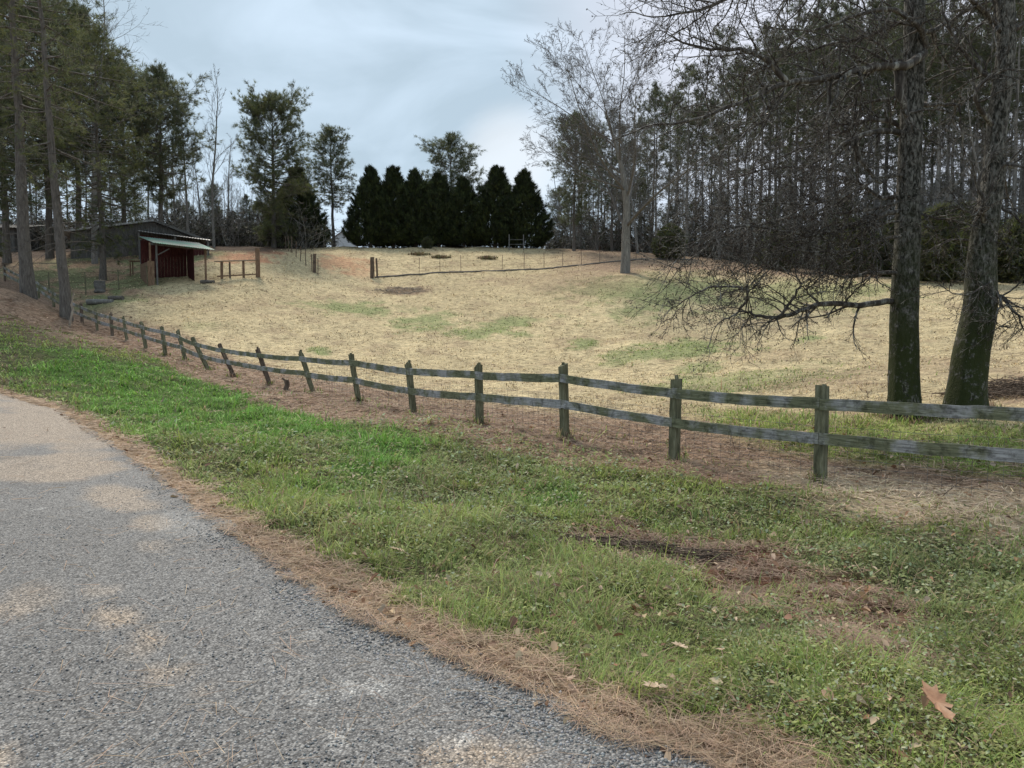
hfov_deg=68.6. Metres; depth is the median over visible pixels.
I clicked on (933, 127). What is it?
pine tree
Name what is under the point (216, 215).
bare sapling
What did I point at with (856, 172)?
bare tree
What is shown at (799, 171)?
bare tree
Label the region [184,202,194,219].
pine tree
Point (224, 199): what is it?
bare sapling
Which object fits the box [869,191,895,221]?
pine tree
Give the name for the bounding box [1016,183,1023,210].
bare tree
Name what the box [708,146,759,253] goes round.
bare tree
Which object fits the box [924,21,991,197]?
pine tree
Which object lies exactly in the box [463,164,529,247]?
cypress tree
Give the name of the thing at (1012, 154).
pine tree
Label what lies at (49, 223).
pine tree
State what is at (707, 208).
bare tree
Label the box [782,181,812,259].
bare tree
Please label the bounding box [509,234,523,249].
metal gate
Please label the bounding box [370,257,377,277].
gate post
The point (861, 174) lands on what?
bare tree
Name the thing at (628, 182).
bare tree
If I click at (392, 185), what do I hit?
cypress tree
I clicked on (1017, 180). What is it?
bare tree
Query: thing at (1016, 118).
pine tree
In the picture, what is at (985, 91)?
pine tree
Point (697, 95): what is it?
pine tree
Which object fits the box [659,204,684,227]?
pine tree
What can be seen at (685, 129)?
pine tree
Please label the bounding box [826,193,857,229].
pine tree
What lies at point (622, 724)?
pine straw
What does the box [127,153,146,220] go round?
pine tree
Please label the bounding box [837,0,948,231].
pine tree
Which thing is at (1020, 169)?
bare tree
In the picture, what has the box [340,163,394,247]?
cypress tree
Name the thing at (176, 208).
pine tree
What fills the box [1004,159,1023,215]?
bare tree
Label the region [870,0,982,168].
pine tree
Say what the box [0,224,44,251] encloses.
shed
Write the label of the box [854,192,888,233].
pine tree
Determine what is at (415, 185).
cypress tree
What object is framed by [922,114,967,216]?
bare tree
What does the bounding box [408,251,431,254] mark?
tussock
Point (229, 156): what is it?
bare tree
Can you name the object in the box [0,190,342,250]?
underbrush
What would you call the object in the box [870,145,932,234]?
bare tree
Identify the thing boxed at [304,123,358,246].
pine tree
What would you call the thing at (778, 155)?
pine tree
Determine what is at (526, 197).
cypress tree
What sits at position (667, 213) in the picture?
tree
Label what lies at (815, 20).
pine tree
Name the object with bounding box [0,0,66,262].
pine tree
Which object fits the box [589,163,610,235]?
pine tree
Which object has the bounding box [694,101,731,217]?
pine tree
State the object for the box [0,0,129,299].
pine tree
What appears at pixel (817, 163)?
bare tree
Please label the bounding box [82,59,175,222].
pine tree
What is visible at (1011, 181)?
bare tree
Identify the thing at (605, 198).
bare tree
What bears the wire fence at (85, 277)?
on the ground at (614, 284)
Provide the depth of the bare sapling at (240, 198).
83.26 m
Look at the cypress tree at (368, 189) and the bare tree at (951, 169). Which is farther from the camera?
the cypress tree at (368, 189)
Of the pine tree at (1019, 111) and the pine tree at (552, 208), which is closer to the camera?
the pine tree at (1019, 111)
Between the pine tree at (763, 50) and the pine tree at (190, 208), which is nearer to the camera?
the pine tree at (763, 50)
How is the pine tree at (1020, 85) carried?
on the ground at (614, 284)
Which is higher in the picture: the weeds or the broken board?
the broken board
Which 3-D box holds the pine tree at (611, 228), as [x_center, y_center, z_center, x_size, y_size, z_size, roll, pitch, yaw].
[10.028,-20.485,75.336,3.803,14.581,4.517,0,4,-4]
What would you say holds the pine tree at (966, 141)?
on the ground at (614, 284)
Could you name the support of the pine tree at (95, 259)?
on the ground at (614, 284)
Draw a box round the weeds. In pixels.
[94,413,1023,767]
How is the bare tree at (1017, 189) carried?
on the ground at (614, 284)
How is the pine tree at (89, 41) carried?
on the ground at (614, 284)
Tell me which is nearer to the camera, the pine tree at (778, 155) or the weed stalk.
the weed stalk
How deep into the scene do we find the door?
61.08 m
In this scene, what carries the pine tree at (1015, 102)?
on the ground at (614, 284)
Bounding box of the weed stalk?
[941,471,981,497]
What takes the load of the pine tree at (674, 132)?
on the ground at (614, 284)
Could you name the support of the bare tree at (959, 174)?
on the ground at (614, 284)
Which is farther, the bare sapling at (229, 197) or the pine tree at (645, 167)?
the pine tree at (645, 167)
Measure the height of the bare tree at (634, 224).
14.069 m
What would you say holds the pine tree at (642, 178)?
on the ground at (614, 284)
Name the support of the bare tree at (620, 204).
on the ground at (614, 284)
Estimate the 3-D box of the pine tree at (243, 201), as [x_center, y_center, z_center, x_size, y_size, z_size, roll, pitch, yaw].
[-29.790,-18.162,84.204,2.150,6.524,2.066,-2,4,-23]
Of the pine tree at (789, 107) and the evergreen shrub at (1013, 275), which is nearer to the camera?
the evergreen shrub at (1013, 275)
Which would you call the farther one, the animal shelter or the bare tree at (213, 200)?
the bare tree at (213, 200)
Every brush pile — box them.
[372,285,425,293]
[931,374,1023,400]
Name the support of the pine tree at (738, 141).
on the ground at (614, 284)
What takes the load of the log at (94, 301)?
on the ground at (614, 284)
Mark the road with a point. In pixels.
(108, 472)
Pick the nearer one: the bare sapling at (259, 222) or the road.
the road
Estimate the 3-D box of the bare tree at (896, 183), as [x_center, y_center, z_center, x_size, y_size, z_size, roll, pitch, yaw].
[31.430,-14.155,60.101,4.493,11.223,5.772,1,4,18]
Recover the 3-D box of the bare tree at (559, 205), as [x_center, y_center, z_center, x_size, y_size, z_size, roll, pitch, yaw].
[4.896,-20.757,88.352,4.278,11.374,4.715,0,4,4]
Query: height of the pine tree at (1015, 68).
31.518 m
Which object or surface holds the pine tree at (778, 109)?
on the ground at (614, 284)
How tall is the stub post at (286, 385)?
0.466 m
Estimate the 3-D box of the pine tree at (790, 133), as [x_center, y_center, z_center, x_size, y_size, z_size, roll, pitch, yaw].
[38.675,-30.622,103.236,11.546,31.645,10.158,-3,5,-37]
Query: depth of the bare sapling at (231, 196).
74.40 m
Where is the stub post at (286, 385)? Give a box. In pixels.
[282,378,289,389]
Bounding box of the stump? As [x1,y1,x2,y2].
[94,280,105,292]
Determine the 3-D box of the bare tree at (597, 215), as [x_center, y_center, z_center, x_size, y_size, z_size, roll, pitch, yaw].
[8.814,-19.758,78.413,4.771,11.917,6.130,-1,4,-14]
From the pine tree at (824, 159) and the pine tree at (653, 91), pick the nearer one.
the pine tree at (653, 91)
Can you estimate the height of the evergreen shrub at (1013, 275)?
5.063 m
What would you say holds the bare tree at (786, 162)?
on the ground at (614, 284)
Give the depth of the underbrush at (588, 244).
80.00 m
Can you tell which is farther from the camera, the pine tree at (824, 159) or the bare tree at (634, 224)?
the pine tree at (824, 159)
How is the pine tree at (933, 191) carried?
on the ground at (614, 284)
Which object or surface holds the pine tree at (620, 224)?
on the ground at (614, 284)
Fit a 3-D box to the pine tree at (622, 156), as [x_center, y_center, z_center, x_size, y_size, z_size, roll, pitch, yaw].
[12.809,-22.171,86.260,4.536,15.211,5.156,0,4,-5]
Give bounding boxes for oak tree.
[586,0,1023,419]
[856,0,1023,418]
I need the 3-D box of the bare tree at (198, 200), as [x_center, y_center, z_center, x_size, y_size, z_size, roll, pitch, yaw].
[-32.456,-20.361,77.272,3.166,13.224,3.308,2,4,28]
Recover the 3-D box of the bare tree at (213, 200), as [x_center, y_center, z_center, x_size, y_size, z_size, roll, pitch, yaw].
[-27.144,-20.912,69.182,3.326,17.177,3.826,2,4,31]
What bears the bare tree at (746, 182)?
on the ground at (614, 284)
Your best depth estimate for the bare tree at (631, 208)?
82.92 m
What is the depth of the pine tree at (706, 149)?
92.11 m
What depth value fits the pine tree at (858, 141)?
99.24 m
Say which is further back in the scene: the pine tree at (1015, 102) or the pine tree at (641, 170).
the pine tree at (641, 170)
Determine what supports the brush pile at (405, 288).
on the ground at (614, 284)
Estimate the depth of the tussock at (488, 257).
67.07 m
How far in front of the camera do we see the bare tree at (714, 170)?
78.20 m
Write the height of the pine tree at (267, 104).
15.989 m
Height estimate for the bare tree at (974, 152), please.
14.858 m
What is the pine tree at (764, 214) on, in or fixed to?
on the ground at (614, 284)
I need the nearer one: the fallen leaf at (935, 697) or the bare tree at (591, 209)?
the fallen leaf at (935, 697)
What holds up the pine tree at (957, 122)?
on the ground at (614, 284)
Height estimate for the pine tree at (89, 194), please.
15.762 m
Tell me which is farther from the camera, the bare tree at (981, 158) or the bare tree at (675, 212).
the bare tree at (675, 212)
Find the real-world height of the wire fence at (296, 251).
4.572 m
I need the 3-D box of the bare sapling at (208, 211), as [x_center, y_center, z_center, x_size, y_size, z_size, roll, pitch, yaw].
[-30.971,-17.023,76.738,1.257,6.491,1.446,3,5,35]
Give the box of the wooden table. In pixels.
[128,260,139,275]
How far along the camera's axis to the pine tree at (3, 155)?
47.16 m
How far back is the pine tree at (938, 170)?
58.13 m
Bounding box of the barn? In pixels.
[64,219,211,258]
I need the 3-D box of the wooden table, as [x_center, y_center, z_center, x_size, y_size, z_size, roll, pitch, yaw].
[-26.201,-8.079,52.585,1.100,1.105,0.600,0,4,-6]
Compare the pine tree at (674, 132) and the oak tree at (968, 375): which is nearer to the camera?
the oak tree at (968, 375)
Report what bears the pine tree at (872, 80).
on the ground at (614, 284)
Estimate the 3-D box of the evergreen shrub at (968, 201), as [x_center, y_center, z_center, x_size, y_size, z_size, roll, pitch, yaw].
[32.806,-10.110,53.383,5.746,6.293,6.243,0,4,4]
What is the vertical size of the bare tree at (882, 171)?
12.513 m
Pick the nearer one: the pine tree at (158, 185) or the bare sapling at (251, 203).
the bare sapling at (251, 203)
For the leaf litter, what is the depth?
4.86 m
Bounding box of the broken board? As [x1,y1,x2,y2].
[68,292,73,326]
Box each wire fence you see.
[48,266,147,294]
[285,236,317,273]
[374,243,710,277]
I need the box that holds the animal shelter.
[139,236,213,285]
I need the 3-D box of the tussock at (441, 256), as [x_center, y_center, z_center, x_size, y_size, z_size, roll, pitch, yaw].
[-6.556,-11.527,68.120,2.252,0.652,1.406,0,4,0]
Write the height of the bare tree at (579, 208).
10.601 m
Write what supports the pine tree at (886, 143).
on the ground at (614, 284)
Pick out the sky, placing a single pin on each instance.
(392, 72)
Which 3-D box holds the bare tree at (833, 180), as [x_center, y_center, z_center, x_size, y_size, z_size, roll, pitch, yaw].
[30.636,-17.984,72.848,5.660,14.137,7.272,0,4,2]
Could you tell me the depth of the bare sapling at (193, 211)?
83.30 m
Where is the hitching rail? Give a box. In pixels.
[214,248,259,278]
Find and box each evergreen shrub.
[421,236,433,248]
[650,222,688,258]
[755,228,801,270]
[815,214,877,276]
[865,218,894,276]
[920,199,974,282]
[934,199,1007,270]
[997,211,1023,283]
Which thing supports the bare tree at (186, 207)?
on the ground at (614, 284)
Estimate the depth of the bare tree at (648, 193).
78.87 m
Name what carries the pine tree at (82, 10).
on the ground at (614, 284)
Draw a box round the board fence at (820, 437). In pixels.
[3,264,1023,499]
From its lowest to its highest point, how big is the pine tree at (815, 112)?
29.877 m
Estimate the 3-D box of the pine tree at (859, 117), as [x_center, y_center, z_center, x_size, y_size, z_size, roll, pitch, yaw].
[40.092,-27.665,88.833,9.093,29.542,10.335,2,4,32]
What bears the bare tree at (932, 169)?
on the ground at (614, 284)
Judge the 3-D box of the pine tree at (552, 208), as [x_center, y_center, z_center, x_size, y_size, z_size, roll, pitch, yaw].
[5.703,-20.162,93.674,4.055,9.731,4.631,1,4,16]
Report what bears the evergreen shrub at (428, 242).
on the ground at (614, 284)
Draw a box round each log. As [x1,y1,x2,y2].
[86,299,113,304]
[107,296,123,299]
[200,280,214,283]
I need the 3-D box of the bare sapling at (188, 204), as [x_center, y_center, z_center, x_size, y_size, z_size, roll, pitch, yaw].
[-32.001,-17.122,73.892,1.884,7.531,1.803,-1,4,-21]
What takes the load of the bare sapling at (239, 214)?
on the ground at (614, 284)
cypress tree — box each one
[260,166,331,247]
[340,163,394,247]
[362,164,419,247]
[389,167,442,246]
[414,170,465,246]
[437,175,491,246]
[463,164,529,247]
[491,166,555,247]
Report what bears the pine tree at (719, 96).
on the ground at (614, 284)
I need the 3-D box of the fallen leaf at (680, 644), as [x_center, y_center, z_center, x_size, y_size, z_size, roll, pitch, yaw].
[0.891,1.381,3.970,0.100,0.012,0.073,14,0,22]
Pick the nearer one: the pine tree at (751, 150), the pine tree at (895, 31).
the pine tree at (895, 31)
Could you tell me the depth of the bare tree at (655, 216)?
70.82 m
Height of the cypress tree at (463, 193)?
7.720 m
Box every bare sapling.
[164,182,172,223]
[170,160,187,224]
[180,172,192,230]
[188,175,197,226]
[204,189,215,233]
[207,186,221,243]
[219,169,234,243]
[220,177,232,217]
[224,173,238,245]
[229,183,244,246]
[235,182,243,225]
[240,184,254,246]
[245,182,257,235]
[249,190,262,246]
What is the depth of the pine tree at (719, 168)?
104.04 m
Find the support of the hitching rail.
on the ground at (614, 284)
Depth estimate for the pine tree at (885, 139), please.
84.73 m
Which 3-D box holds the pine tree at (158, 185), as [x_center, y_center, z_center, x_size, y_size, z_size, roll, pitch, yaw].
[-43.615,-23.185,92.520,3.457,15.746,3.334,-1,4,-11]
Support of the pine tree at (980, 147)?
on the ground at (614, 284)
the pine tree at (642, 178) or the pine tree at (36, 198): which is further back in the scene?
the pine tree at (642, 178)
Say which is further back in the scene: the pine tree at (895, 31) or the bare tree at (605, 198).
the bare tree at (605, 198)
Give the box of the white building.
[329,232,356,246]
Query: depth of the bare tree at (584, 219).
85.98 m
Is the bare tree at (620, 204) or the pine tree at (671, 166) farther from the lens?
the pine tree at (671, 166)
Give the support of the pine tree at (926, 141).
on the ground at (614, 284)
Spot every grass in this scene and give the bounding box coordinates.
[0,314,1023,767]
[160,351,1012,484]
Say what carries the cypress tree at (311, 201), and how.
on the ground at (614, 284)
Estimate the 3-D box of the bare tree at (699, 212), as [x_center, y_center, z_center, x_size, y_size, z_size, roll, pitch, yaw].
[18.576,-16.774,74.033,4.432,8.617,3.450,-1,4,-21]
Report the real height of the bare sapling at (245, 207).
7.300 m
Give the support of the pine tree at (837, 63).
on the ground at (614, 284)
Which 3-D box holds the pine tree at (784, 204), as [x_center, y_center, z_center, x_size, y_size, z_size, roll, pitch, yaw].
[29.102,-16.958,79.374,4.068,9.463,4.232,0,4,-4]
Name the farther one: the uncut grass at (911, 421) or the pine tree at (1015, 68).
the pine tree at (1015, 68)
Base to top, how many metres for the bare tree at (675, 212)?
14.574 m
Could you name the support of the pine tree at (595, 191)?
on the ground at (614, 284)
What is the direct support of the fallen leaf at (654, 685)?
on the grass at (592, 668)
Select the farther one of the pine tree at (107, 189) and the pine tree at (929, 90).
the pine tree at (107, 189)
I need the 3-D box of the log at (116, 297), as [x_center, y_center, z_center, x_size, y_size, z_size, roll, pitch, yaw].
[-23.900,-5.180,45.255,0.900,0.302,0.305,0,4,6]
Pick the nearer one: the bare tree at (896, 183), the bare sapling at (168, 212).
the bare tree at (896, 183)
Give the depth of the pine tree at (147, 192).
79.06 m
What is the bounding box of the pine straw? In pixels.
[0,298,1023,767]
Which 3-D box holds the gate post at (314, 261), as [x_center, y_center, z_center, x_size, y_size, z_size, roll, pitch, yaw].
[-15.611,-9.410,59.313,0.238,1.753,0.252,0,4,0]
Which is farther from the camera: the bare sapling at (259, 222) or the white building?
the white building
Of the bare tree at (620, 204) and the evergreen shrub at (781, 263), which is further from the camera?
the bare tree at (620, 204)
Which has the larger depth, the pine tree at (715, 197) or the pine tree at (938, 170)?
the pine tree at (715, 197)
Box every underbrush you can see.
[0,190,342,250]
[532,197,1022,268]
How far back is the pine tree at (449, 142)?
89.47 m
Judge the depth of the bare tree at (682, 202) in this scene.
80.70 m
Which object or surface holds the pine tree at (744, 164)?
on the ground at (614, 284)
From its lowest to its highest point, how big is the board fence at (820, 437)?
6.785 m
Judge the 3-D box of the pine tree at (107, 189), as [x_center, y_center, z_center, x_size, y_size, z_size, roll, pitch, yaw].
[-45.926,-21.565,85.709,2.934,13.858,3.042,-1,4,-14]
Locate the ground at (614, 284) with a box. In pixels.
[0,246,1023,767]
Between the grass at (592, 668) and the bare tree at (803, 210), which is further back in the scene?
the bare tree at (803, 210)
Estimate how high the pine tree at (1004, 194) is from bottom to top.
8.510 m
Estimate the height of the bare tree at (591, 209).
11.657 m
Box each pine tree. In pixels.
[0,0,44,266]
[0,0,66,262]
[0,0,116,258]
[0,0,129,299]
[0,0,152,320]
[21,0,139,254]
[26,16,168,279]
[27,138,43,220]
[62,152,74,215]
[73,128,91,213]
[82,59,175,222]
[101,61,224,228]
[101,148,118,212]
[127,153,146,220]
[129,115,165,218]
[150,140,171,215]
[157,142,177,211]
[168,200,185,222]
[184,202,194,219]
[201,181,223,226]
[229,79,319,248]
[238,193,253,227]
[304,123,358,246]
[414,130,487,194]
[543,108,605,250]
[545,184,571,244]
[571,135,591,249]
[579,144,607,230]
[584,139,613,225]
[586,167,606,226]
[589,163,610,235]
[595,106,627,250]
[599,180,631,248]
[604,126,643,230]
[617,143,646,243]
[622,114,655,210]
[630,80,672,248]
[630,177,661,249]
[637,155,657,228]
[640,84,677,229]
[646,91,686,221]
[657,88,694,216]
[658,63,712,254]
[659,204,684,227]
[662,125,689,221]
[680,200,705,251]
[682,99,717,254]
[683,86,717,245]
[686,24,762,259]
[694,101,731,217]
[707,63,751,237]
[707,140,734,191]
[708,189,734,250]
[719,56,772,232]
[731,18,793,259]
[731,91,764,218]
[734,91,768,216]
[742,43,804,194]
[746,27,802,214]
[749,197,777,236]
[758,45,816,219]
[759,68,801,204]
[768,0,835,236]
[769,44,839,227]
[771,181,801,226]
[773,8,844,238]
[785,0,877,223]
[796,26,844,191]
[807,85,856,221]
[816,0,886,214]
[818,4,862,245]
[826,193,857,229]
[831,27,885,198]
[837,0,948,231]
[841,0,902,217]
[841,1,929,186]
[841,97,883,217]
[849,0,928,221]
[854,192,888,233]
[857,0,950,190]
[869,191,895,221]
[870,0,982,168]
[879,56,925,188]
[881,0,963,190]
[892,47,952,201]
[894,0,986,205]
[922,179,957,210]
[923,32,952,203]
[924,13,982,200]
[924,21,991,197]
[924,51,982,204]
[928,0,1023,201]
[950,40,984,197]
[956,0,1023,181]
[957,36,1011,197]
[963,183,1017,219]
[968,29,1023,165]
[978,0,1023,216]
[1002,79,1023,217]
[1007,4,1023,214]
[1007,13,1023,213]
[1012,8,1023,137]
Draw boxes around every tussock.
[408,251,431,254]
[429,254,450,257]
[477,255,497,259]
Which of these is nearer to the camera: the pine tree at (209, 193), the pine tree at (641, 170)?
the pine tree at (209, 193)
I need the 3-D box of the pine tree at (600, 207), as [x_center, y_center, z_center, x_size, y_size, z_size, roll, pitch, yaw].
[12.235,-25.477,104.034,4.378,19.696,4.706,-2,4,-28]
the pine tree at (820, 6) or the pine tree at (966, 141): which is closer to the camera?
the pine tree at (820, 6)
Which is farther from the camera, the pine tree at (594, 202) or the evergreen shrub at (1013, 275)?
the pine tree at (594, 202)
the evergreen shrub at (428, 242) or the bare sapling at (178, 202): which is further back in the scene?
the bare sapling at (178, 202)
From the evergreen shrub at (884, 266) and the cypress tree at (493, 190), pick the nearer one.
the evergreen shrub at (884, 266)
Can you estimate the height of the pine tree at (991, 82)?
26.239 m
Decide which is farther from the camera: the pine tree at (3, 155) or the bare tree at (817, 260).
the bare tree at (817, 260)
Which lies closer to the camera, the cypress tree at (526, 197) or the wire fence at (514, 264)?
the wire fence at (514, 264)
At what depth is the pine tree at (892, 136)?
68.92 m
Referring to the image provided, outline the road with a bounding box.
[0,394,735,767]
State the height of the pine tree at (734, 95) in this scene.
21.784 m
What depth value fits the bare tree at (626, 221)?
52.34 m
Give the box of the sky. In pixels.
[0,0,1023,248]
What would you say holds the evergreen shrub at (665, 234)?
on the ground at (614, 284)
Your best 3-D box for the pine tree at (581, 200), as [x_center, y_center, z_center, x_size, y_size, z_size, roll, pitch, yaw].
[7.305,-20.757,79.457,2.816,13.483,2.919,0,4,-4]
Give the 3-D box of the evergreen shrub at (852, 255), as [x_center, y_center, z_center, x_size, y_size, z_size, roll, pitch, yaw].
[25.500,-10.358,56.093,4.846,4.868,4.725,0,4,0]
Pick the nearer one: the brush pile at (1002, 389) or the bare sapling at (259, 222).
the brush pile at (1002, 389)
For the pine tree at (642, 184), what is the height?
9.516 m
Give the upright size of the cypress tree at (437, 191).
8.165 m
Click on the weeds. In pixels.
(784, 635)
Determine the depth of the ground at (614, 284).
26.58 m
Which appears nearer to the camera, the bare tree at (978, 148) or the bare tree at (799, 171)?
the bare tree at (978, 148)
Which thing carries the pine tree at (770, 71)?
on the ground at (614, 284)
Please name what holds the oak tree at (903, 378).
on the ground at (614, 284)
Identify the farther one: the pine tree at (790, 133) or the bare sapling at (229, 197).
the pine tree at (790, 133)
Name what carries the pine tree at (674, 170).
on the ground at (614, 284)
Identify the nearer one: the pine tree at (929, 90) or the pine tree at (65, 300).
the pine tree at (65, 300)
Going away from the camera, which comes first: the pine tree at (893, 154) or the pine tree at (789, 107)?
the pine tree at (789, 107)
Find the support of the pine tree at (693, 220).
on the ground at (614, 284)
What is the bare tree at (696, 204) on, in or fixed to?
on the ground at (614, 284)
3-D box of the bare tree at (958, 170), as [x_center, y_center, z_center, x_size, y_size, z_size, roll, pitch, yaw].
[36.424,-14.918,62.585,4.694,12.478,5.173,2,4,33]
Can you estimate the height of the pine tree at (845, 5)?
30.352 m
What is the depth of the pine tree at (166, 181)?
96.93 m
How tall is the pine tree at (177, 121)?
16.096 m
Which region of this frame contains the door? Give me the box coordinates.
[119,240,138,256]
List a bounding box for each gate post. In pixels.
[313,254,315,272]
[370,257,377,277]
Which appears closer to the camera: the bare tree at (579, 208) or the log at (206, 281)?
the log at (206, 281)
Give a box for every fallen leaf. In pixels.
[642,681,667,687]
[671,641,688,648]
[921,680,955,721]
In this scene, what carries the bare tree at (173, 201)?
on the ground at (614, 284)
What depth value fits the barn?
61.02 m
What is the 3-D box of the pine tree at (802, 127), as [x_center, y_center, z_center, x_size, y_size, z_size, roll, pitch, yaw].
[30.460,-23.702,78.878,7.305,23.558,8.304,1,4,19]
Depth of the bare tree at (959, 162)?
58.65 m
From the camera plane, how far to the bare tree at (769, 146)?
75.57 m
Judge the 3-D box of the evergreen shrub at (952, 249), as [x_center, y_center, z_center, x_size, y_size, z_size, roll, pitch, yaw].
[28.595,-9.294,49.698,5.756,5.772,5.748,2,4,27]
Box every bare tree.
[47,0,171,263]
[158,131,183,226]
[167,80,197,231]
[175,121,214,236]
[203,63,243,247]
[211,134,240,245]
[500,2,739,272]
[542,153,596,248]
[546,164,568,247]
[565,167,591,247]
[572,187,595,239]
[575,147,622,249]
[586,142,634,249]
[592,108,648,252]
[599,146,640,247]
[600,123,654,230]
[609,167,645,227]
[630,147,673,251]
[631,161,673,248]
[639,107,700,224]
[643,126,705,221]
[660,172,694,232]
[680,171,715,255]
[684,157,716,250]
[691,117,749,248]
[699,167,749,257]
[701,183,716,249]
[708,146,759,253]
[719,125,782,263]
[737,124,813,226]
[764,132,807,221]
[770,117,832,265]
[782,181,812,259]
[792,129,869,223]
[793,147,830,244]
[804,110,889,226]
[805,82,878,265]
[831,126,890,224]
[855,128,895,270]
[858,142,897,220]
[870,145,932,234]
[879,143,936,228]
[922,94,979,210]
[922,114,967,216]
[922,146,960,211]
[923,99,1011,211]
[930,104,1023,214]
[934,76,1023,218]
[940,134,969,203]
[940,144,978,202]
[947,136,1010,221]
[1001,143,1023,218]
[1004,101,1023,218]
[1004,110,1023,252]
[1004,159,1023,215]
[1004,160,1023,213]
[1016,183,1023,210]
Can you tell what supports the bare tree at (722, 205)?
on the ground at (614, 284)
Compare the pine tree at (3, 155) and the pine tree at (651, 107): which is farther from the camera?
the pine tree at (651, 107)
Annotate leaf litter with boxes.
[6,383,1023,767]
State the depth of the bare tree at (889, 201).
63.16 m
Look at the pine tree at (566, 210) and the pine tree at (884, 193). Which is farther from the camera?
the pine tree at (884, 193)

